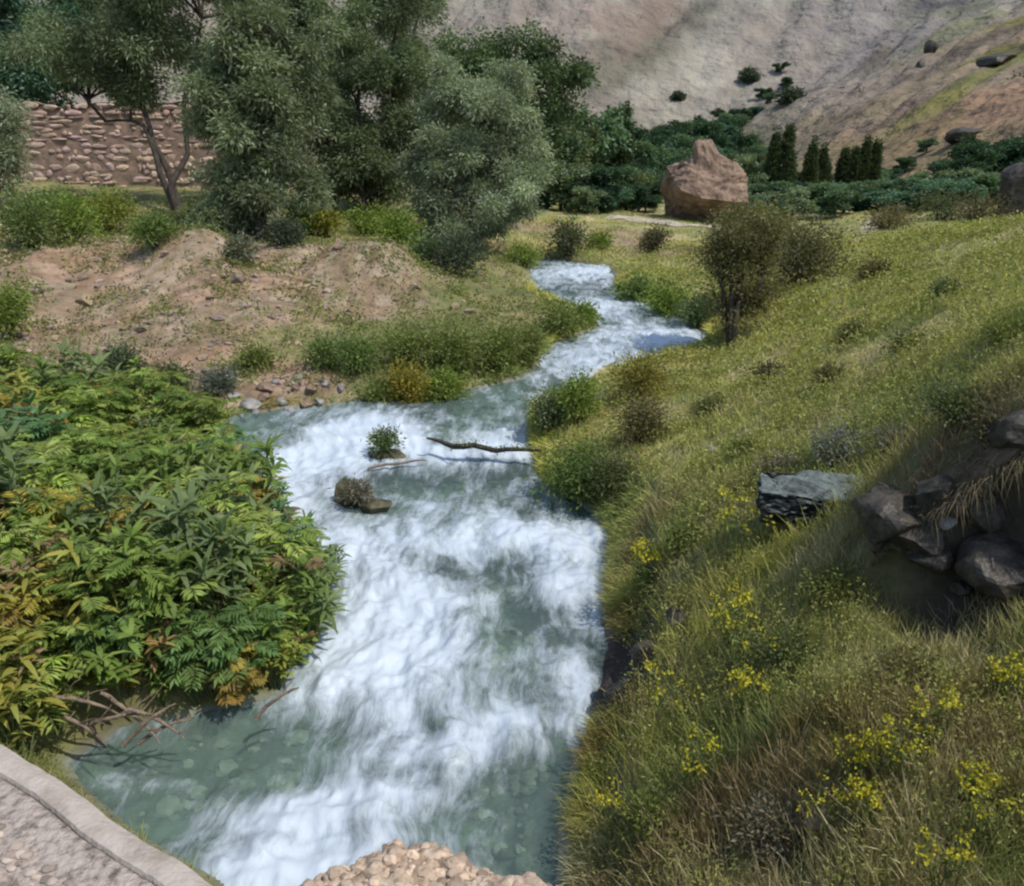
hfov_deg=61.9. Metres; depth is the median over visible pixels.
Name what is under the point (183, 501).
leafy plant
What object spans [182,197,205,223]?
shrub
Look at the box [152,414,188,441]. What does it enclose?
leafy plant
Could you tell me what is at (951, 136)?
rock outcrop
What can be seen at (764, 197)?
valley tree
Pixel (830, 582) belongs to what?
shrub
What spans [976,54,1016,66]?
rock outcrop
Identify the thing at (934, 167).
valley tree
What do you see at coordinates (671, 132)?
valley tree
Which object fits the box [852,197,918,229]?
shrub
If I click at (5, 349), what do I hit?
leafy plant
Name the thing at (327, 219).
shrub
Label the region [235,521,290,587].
leafy plant
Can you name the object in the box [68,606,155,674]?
leafy plant
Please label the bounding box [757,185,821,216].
valley tree
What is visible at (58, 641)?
leafy plant
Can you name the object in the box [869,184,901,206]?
valley tree
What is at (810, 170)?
poplar tree
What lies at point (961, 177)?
valley tree
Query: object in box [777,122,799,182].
poplar tree
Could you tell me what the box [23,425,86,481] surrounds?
leafy plant
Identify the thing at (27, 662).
leafy plant
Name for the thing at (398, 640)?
river water
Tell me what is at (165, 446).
leafy plant
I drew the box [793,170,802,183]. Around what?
valley tree
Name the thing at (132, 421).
leafy plant
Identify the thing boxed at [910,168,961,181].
valley tree
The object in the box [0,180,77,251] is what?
shrub
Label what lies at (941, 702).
flowering weed
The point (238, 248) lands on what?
shrub
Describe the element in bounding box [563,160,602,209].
valley tree
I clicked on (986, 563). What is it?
rock
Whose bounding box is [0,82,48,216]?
willow tree
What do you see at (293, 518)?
leafy plant
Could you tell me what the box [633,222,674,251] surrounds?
shrub
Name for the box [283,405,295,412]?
shore stone
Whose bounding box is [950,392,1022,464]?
shrub
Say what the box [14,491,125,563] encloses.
leafy plant
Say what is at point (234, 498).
leafy plant
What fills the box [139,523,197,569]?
leafy plant
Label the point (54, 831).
bridge
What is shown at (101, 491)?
leafy plant
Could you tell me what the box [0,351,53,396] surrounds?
leafy plant
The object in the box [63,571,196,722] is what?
leafy plant
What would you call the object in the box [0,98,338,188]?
stone wall
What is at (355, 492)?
shrub
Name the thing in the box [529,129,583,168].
valley tree
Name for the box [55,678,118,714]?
dry branch
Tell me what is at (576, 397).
shrub
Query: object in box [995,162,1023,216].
rock
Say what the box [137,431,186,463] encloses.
leafy plant
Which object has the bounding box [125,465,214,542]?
leafy plant
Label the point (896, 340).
shrub
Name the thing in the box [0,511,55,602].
leafy plant
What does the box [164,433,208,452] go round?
leafy plant
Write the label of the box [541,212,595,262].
shrub
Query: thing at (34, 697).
shrub
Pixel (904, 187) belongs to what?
valley tree
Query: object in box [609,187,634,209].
valley tree
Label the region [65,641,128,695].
leafy plant
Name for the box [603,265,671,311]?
shrub
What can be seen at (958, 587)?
rock
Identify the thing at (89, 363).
leafy plant
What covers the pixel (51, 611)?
leafy plant
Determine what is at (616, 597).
grass
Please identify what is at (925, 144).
valley tree
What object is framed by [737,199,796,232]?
shrub
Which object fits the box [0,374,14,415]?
leafy plant
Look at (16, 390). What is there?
leafy plant
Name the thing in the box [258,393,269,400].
shore stone
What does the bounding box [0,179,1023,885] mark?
ground
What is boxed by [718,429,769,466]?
shrub
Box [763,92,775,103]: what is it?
valley tree
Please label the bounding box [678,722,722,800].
flowering weed
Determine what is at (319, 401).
shore stone
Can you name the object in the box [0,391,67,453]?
leafy plant
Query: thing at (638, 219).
road
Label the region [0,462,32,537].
leafy plant
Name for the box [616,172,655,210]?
valley tree
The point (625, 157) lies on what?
poplar tree
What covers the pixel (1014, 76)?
hillside scrub
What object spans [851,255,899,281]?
shrub
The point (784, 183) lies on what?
valley tree
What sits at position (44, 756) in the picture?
grass
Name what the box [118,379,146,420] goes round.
leafy plant
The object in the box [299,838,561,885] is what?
masonry lump
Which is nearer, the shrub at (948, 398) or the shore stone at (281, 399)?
the shrub at (948, 398)
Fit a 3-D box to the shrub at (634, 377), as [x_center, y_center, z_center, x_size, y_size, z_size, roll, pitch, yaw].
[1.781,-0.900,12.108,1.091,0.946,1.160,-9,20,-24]
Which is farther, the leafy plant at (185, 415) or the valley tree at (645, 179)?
the valley tree at (645, 179)
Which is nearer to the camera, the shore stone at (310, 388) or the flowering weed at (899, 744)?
the flowering weed at (899, 744)
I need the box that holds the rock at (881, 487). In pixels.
[867,484,899,492]
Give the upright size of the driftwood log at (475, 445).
0.194 m
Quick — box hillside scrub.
[361,0,1023,141]
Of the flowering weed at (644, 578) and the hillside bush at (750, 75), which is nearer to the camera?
the flowering weed at (644, 578)
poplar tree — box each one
[614,99,636,167]
[762,125,782,182]
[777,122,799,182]
[800,134,820,184]
[817,142,833,183]
[833,145,850,183]
[842,145,863,183]
[858,134,874,181]
[868,136,884,180]
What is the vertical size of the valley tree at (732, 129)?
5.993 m
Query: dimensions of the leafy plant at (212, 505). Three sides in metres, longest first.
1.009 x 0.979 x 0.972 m
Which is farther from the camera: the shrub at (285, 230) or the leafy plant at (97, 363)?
the shrub at (285, 230)
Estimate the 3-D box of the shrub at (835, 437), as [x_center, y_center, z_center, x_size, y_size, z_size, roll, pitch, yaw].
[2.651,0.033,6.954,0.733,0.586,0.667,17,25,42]
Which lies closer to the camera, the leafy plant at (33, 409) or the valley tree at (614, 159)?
the leafy plant at (33, 409)
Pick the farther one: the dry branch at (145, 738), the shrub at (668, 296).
the shrub at (668, 296)
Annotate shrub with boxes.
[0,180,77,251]
[0,272,39,341]
[8,654,89,727]
[9,175,113,245]
[71,177,155,233]
[91,337,151,377]
[116,200,180,255]
[145,352,199,391]
[181,362,250,398]
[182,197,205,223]
[215,228,265,266]
[228,337,283,375]
[256,209,311,247]
[279,199,324,235]
[297,328,351,372]
[303,199,351,238]
[324,324,397,379]
[327,472,379,506]
[339,198,412,235]
[349,369,406,412]
[360,423,406,457]
[367,195,433,247]
[374,312,440,368]
[378,356,441,418]
[392,225,448,270]
[403,309,499,379]
[409,359,478,415]
[420,222,497,277]
[470,313,542,383]
[497,314,555,372]
[499,236,547,271]
[516,422,644,521]
[518,377,580,434]
[521,296,591,345]
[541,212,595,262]
[551,365,609,426]
[562,296,605,327]
[574,441,647,508]
[580,228,619,250]
[600,346,678,402]
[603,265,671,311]
[608,387,681,450]
[613,772,694,855]
[631,278,699,325]
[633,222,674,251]
[651,510,709,559]
[664,282,721,331]
[676,192,806,348]
[689,391,729,417]
[712,780,815,880]
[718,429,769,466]
[736,612,825,687]
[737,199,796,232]
[741,446,813,480]
[747,355,790,384]
[756,201,872,290]
[789,416,878,470]
[794,549,880,618]
[804,356,848,386]
[832,314,868,343]
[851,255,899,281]
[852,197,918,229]
[861,631,959,696]
[864,418,921,456]
[877,326,929,356]
[905,174,991,222]
[905,367,999,435]
[921,272,968,302]
[946,185,1022,222]
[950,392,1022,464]
[968,305,1023,351]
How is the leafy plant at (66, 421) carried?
on the ground at (96, 763)
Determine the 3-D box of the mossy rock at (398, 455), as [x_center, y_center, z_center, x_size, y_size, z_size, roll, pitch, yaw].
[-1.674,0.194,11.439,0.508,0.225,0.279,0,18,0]
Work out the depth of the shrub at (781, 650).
5.03 m
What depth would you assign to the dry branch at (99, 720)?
5.77 m
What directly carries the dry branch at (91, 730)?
on the dry branch at (99, 720)
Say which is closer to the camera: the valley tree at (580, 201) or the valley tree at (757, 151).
the valley tree at (580, 201)
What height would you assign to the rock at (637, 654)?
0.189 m
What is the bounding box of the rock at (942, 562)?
[905,545,953,573]
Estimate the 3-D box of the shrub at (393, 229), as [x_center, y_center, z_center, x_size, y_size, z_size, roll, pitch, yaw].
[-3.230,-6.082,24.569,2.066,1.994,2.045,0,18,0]
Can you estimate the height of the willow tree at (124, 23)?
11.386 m
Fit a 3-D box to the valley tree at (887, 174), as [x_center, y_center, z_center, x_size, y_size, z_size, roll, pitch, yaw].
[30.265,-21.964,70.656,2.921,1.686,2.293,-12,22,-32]
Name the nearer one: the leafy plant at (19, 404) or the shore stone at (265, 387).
the leafy plant at (19, 404)
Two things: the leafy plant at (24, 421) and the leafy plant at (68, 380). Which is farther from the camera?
the leafy plant at (68, 380)
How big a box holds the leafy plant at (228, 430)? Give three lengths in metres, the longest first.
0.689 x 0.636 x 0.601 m
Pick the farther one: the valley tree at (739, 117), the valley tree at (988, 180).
the valley tree at (739, 117)
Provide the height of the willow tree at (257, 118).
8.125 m
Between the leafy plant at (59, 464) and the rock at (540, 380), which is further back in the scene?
the rock at (540, 380)
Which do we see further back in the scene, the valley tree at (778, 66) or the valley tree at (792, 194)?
the valley tree at (778, 66)
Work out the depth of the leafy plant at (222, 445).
8.98 m
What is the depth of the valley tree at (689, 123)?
174.28 m
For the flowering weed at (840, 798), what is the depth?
3.76 m
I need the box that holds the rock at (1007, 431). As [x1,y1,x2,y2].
[984,406,1023,450]
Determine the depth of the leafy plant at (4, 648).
5.96 m
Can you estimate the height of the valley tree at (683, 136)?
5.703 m
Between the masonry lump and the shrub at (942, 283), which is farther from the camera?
the shrub at (942, 283)
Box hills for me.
[1,0,1023,186]
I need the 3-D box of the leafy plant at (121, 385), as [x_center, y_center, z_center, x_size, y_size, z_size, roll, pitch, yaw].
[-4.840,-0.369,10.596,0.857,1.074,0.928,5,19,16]
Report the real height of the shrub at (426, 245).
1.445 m
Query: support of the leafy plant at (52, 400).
on the ground at (96, 763)
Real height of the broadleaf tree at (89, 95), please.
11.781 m
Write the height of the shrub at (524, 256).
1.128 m
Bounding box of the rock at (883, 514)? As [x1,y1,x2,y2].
[851,489,923,545]
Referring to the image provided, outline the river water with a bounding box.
[176,260,705,885]
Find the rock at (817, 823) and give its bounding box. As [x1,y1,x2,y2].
[803,803,844,837]
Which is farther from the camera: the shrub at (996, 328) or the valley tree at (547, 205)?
the valley tree at (547, 205)
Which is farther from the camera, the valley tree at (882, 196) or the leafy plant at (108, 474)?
the valley tree at (882, 196)
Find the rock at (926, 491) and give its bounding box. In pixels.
[917,474,972,517]
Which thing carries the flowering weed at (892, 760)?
on the ground at (96, 763)
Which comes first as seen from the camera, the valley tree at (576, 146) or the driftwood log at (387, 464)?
the driftwood log at (387, 464)
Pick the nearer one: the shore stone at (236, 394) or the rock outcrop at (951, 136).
the shore stone at (236, 394)
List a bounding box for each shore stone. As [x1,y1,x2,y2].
[228,392,240,398]
[239,398,261,410]
[239,414,246,420]
[252,408,259,415]
[256,382,273,392]
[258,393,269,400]
[276,397,287,405]
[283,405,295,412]
[292,383,299,391]
[299,401,313,407]
[306,384,317,392]
[315,398,323,404]
[321,380,327,387]
[330,375,341,382]
[337,384,344,391]
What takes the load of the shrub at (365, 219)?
on the ground at (96, 763)
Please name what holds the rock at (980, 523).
on the ground at (96, 763)
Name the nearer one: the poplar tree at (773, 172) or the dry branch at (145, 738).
the dry branch at (145, 738)
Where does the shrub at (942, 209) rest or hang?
on the ground at (96, 763)
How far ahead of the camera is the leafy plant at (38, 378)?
11.21 m
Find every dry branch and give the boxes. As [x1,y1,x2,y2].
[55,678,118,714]
[62,711,106,745]
[78,704,151,731]
[100,691,159,743]
[121,703,175,747]
[127,683,195,738]
[137,712,193,745]
[254,680,298,720]
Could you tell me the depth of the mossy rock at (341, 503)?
10.13 m
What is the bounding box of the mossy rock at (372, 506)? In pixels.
[356,497,391,514]
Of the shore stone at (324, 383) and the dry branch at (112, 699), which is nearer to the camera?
the dry branch at (112, 699)
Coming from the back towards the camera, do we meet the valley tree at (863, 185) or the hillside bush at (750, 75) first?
the hillside bush at (750, 75)
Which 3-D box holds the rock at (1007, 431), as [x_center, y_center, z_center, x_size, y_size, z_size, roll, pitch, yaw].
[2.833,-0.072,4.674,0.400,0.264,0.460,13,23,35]
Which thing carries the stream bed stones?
on the ground at (96, 763)
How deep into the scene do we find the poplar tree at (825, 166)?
61.83 m
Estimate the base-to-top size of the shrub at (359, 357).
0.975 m
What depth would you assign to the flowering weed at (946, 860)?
3.14 m
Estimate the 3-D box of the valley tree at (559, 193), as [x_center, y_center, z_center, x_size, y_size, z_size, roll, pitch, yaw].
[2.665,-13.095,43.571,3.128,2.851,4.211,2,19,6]
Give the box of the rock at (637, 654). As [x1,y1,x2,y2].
[630,640,662,664]
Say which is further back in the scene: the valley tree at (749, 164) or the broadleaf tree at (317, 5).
the valley tree at (749, 164)
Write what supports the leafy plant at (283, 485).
on the ground at (96, 763)
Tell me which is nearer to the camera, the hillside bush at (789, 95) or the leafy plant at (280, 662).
the leafy plant at (280, 662)
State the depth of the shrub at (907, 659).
4.39 m
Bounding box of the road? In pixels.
[605,215,720,228]
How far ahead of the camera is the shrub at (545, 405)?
11.60 m
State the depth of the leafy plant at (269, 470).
8.67 m
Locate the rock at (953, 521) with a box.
[937,517,956,529]
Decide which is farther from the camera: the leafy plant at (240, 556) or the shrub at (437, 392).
the shrub at (437, 392)
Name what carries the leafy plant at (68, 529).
on the ground at (96, 763)
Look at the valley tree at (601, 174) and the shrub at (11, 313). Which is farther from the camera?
the valley tree at (601, 174)
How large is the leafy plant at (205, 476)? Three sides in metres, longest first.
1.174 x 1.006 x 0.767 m
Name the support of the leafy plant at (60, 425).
on the ground at (96, 763)
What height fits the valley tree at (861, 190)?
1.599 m
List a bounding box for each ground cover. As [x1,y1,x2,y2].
[0,188,599,850]
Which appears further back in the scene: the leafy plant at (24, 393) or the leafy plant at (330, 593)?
the leafy plant at (24, 393)
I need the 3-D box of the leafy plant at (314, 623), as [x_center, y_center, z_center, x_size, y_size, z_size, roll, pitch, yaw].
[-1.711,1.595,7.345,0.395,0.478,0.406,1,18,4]
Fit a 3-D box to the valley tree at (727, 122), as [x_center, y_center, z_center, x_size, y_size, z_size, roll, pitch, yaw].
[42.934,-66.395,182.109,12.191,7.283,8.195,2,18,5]
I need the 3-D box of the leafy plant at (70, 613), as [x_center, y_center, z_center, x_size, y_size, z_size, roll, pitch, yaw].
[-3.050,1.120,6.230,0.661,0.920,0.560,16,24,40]
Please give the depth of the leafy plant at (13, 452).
7.36 m
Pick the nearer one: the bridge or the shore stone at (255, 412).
the bridge
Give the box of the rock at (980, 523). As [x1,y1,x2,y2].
[963,490,1004,532]
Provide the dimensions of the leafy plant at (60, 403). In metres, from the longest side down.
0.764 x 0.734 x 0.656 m
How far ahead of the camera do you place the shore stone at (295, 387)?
12.85 m
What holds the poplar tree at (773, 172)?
on the ground at (96, 763)
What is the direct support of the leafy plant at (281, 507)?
on the ground at (96, 763)
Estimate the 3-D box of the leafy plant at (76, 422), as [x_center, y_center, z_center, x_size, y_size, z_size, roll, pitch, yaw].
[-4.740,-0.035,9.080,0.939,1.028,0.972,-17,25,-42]
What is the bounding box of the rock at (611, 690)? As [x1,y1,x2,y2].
[603,676,632,708]
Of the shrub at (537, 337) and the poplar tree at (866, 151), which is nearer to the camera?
the shrub at (537, 337)
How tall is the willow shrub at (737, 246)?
2.894 m
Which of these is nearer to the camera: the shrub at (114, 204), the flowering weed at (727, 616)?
the flowering weed at (727, 616)
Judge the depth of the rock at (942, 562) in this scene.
4.88 m
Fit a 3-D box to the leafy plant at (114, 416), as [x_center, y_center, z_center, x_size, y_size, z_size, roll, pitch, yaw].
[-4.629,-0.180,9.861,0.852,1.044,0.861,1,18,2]
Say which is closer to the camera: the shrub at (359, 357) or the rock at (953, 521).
the rock at (953, 521)
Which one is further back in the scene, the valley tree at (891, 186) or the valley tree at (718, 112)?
the valley tree at (718, 112)
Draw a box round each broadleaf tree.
[0,0,93,107]
[30,0,186,103]
[268,0,383,118]
[410,16,606,177]
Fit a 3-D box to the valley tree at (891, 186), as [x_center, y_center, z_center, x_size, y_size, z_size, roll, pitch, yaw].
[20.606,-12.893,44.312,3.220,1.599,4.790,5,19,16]
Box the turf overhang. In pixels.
[863,434,1023,566]
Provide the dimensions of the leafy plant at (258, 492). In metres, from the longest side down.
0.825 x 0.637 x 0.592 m
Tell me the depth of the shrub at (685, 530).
7.18 m
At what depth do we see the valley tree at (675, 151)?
64.83 m
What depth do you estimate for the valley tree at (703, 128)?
167.17 m
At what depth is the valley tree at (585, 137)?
55.44 m
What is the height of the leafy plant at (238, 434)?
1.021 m
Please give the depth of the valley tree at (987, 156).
54.48 m
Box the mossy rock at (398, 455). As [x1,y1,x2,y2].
[368,449,405,466]
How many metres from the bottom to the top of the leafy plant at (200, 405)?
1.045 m
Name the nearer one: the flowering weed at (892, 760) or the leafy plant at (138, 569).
the flowering weed at (892, 760)
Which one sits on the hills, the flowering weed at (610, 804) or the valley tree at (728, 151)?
the valley tree at (728, 151)
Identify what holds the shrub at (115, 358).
on the ground at (96, 763)
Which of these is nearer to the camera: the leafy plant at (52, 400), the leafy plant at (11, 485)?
the leafy plant at (11, 485)
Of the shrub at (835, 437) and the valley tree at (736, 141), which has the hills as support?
the valley tree at (736, 141)
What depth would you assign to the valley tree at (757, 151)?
113.81 m
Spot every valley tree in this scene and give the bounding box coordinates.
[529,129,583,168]
[529,182,576,208]
[536,157,594,211]
[540,162,635,210]
[557,118,602,166]
[558,101,634,165]
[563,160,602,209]
[568,185,609,214]
[572,182,638,212]
[602,121,644,169]
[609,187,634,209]
[616,124,670,162]
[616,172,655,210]
[621,183,660,211]
[622,180,663,212]
[624,163,665,181]
[627,155,688,202]
[632,137,691,196]
[647,125,683,137]
[652,118,726,141]
[658,147,690,159]
[659,156,682,171]
[660,136,678,152]
[670,136,693,157]
[671,132,707,149]
[683,120,725,132]
[689,145,736,158]
[693,114,738,135]
[706,128,759,155]
[709,107,741,117]
[710,121,741,137]
[720,112,750,132]
[728,151,767,161]
[732,152,766,183]
[739,108,757,116]
[739,139,765,153]
[743,106,764,114]
[744,193,790,214]
[745,144,780,163]
[747,172,768,184]
[747,183,767,195]
[748,180,810,199]
[753,87,774,99]
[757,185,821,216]
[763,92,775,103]
[770,180,793,187]
[771,61,791,73]
[779,76,794,87]
[779,182,822,200]
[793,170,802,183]
[809,184,885,213]
[814,180,867,216]
[833,178,892,187]
[842,182,877,200]
[851,188,921,212]
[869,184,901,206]
[875,178,926,208]
[880,169,893,179]
[881,167,903,180]
[883,176,914,181]
[892,156,918,172]
[894,180,973,208]
[905,176,970,185]
[907,177,992,210]
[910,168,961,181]
[915,137,940,152]
[921,156,992,176]
[933,174,999,201]
[941,133,998,169]
[952,142,1003,172]
[957,166,999,196]
[967,172,1000,204]
[980,142,1023,171]
[988,134,1023,165]
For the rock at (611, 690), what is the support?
on the ground at (96, 763)
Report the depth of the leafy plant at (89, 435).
7.85 m
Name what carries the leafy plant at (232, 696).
on the ground at (96, 763)
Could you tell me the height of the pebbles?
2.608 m
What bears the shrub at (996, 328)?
on the ground at (96, 763)
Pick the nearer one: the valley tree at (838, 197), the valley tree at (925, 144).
the valley tree at (838, 197)
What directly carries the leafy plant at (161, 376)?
on the ground at (96, 763)
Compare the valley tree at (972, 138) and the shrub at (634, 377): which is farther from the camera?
the valley tree at (972, 138)
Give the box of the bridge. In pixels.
[0,744,211,885]
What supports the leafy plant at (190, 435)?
on the ground at (96, 763)
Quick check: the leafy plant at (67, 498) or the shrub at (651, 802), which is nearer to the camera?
the shrub at (651, 802)
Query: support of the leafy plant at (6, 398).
on the ground at (96, 763)
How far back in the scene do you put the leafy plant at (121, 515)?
7.20 m
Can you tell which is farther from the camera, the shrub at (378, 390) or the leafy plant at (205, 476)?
the shrub at (378, 390)
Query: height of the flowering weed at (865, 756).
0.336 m
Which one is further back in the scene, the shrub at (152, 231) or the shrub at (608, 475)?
the shrub at (152, 231)
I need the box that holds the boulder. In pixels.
[660,139,748,222]
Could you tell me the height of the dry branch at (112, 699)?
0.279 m
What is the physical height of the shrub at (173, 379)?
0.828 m
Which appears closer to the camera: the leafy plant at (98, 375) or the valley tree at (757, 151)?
the leafy plant at (98, 375)
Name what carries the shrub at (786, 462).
on the ground at (96, 763)
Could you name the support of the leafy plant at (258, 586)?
on the ground at (96, 763)
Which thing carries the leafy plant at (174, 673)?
on the ground at (96, 763)
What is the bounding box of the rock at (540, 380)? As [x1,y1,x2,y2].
[531,378,553,386]
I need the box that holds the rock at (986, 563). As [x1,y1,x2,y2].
[954,531,1023,598]
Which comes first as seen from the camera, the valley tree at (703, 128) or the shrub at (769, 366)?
the shrub at (769, 366)
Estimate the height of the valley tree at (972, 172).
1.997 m
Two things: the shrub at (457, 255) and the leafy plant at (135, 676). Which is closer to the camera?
the leafy plant at (135, 676)
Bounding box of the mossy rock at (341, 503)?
[334,476,358,509]
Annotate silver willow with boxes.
[390,45,560,247]
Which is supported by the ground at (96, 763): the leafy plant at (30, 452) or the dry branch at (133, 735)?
the leafy plant at (30, 452)
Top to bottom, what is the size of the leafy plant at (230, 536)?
1.163 m
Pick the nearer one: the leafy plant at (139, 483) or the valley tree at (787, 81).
the leafy plant at (139, 483)
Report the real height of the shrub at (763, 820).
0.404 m
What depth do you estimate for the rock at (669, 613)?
6.35 m
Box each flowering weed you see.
[588,776,644,849]
[630,536,665,600]
[640,660,703,743]
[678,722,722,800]
[708,576,752,653]
[714,485,774,574]
[717,597,778,685]
[724,660,770,725]
[796,770,858,852]
[832,733,879,791]
[843,773,891,836]
[859,720,918,793]
[882,713,941,793]
[907,678,967,753]
[911,821,982,885]
[950,760,1005,817]
[961,773,1023,852]
[985,650,1023,707]
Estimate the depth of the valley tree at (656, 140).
63.35 m
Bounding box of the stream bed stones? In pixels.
[119,363,590,875]
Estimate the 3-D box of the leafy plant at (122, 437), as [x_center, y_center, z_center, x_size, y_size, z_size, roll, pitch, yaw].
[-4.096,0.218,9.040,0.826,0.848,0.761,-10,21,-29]
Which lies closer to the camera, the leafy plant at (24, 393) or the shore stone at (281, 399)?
the leafy plant at (24, 393)
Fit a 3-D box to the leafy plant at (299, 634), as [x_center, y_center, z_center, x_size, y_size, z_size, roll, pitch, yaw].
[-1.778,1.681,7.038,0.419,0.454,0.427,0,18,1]
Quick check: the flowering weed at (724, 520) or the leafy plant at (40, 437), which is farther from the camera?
the leafy plant at (40, 437)
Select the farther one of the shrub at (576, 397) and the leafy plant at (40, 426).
the shrub at (576, 397)
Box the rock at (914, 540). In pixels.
[889,507,943,555]
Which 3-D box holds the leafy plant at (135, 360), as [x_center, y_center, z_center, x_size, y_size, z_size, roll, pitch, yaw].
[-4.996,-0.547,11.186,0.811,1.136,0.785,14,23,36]
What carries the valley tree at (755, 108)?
on the hills
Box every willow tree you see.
[0,0,299,213]
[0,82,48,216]
[161,0,358,241]
[291,0,449,223]
[367,0,470,195]
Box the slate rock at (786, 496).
[755,470,867,530]
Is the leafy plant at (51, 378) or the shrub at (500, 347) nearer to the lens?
the leafy plant at (51, 378)
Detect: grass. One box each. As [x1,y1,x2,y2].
[0,178,568,883]
[198,273,721,885]
[489,210,1023,885]
[498,199,1020,260]
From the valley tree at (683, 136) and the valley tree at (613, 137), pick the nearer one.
the valley tree at (613, 137)
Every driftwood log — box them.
[368,459,426,469]
[426,437,548,456]
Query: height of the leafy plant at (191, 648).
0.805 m
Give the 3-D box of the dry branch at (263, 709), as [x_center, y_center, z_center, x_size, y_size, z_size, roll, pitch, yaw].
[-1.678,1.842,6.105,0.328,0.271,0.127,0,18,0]
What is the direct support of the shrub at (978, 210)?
on the ground at (96, 763)
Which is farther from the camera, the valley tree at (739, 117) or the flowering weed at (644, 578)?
the valley tree at (739, 117)
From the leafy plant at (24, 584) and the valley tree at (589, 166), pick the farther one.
the valley tree at (589, 166)
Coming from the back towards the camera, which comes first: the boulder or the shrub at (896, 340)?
the boulder
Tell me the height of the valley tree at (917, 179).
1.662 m
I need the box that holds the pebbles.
[0,197,544,447]
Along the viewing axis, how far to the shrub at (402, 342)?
13.61 m
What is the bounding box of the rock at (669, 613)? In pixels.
[664,605,689,630]
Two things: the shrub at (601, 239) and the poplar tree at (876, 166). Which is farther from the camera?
the poplar tree at (876, 166)
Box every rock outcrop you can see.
[916,60,925,67]
[923,39,938,53]
[944,127,982,144]
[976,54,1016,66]
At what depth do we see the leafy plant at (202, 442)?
9.30 m
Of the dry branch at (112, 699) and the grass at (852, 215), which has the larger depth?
the grass at (852, 215)
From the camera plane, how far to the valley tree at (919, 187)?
40.79 m
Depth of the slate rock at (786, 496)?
6.21 m
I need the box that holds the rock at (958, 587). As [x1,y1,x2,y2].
[949,580,972,594]
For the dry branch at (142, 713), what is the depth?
5.77 m
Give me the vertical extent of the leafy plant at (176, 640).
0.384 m
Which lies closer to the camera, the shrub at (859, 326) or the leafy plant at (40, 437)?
the leafy plant at (40, 437)
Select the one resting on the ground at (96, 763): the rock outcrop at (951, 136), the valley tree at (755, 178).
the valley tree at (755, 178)
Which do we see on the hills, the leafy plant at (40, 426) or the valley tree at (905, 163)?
the valley tree at (905, 163)
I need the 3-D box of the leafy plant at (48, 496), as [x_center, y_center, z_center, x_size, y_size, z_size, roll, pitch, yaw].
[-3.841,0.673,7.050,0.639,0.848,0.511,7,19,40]
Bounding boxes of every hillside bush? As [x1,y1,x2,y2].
[668,90,686,101]
[734,65,763,84]
[774,85,807,104]
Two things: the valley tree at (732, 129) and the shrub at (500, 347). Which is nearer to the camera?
the shrub at (500, 347)
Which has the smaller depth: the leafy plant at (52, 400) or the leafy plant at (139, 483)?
the leafy plant at (139, 483)
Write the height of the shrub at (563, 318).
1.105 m
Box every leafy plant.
[0,340,53,392]
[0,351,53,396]
[0,366,36,416]
[0,367,40,415]
[0,374,10,390]
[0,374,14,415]
[0,389,15,419]
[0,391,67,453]
[0,416,39,454]
[0,420,57,530]
[0,440,96,530]
[0,448,18,530]
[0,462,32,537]
[0,480,99,571]
[0,485,52,549]
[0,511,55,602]
[0,513,72,590]
[0,562,61,651]
[0,578,64,649]
[0,581,44,651]
[0,608,66,675]
[0,614,103,735]
[0,626,55,752]
[0,665,72,762]
[1,433,76,487]
[5,381,42,408]
[6,403,43,421]
[7,412,76,468]
[7,617,79,663]
[12,387,61,420]
[13,388,111,453]
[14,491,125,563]
[19,414,100,466]
[20,484,76,532]
[21,368,52,402]
[22,360,83,403]
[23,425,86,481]
[24,374,94,417]
[27,335,115,393]
[28,555,76,610]
[30,448,123,511]
[30,519,114,582]
[37,371,96,405]
[37,428,119,509]
[37,532,160,631]
[37,538,129,641]
[44,400,103,424]
[48,469,160,582]
[49,418,87,447]
[53,668,84,709]
[57,384,152,438]
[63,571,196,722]
[65,417,98,447]
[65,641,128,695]
[66,350,121,390]
[66,438,163,510]
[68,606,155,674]
[69,401,116,448]
[70,493,129,548]
[77,537,221,641]
[80,423,160,464]
[83,389,124,429]
[84,371,108,390]
[86,451,172,525]
[87,381,115,413]
[90,438,190,510]
[90,469,125,531]
[96,367,166,433]
[98,518,224,626]
[99,443,147,486]
[105,354,163,433]
[105,646,145,699]
[110,535,163,606]
[111,496,170,542]
[113,417,154,447]
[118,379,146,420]
[124,383,171,429]
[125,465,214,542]
[126,414,173,454]
[126,611,178,690]
[128,371,203,431]
[130,395,183,454]
[133,442,224,491]
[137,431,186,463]
[138,496,196,545]
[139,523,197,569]
[139,639,182,707]
[140,477,238,616]
[142,389,220,439]
[143,424,224,487]
[145,652,202,707]
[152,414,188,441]
[153,606,248,705]
[153,626,197,664]
[155,439,231,519]
[157,392,246,441]
[160,471,276,563]
[161,514,276,625]
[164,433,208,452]
[170,441,246,499]
[176,461,280,556]
[181,567,209,608]
[185,507,273,595]
[186,436,213,450]
[187,412,232,444]
[191,428,231,456]
[191,599,289,693]
[194,432,256,494]
[196,432,292,498]
[204,639,267,707]
[206,633,268,689]
[208,424,273,474]
[216,492,269,518]
[228,476,282,519]
[229,511,338,622]
[234,453,272,485]
[234,577,302,637]
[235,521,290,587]
[235,554,327,673]
[238,561,277,596]
[252,470,293,521]
[257,630,307,690]
[262,480,317,533]
[266,499,317,544]
[267,616,320,672]
[271,521,326,604]
[276,504,314,533]
[277,552,350,642]
[285,602,335,642]
[295,526,337,558]
[313,541,350,594]
[317,587,335,609]

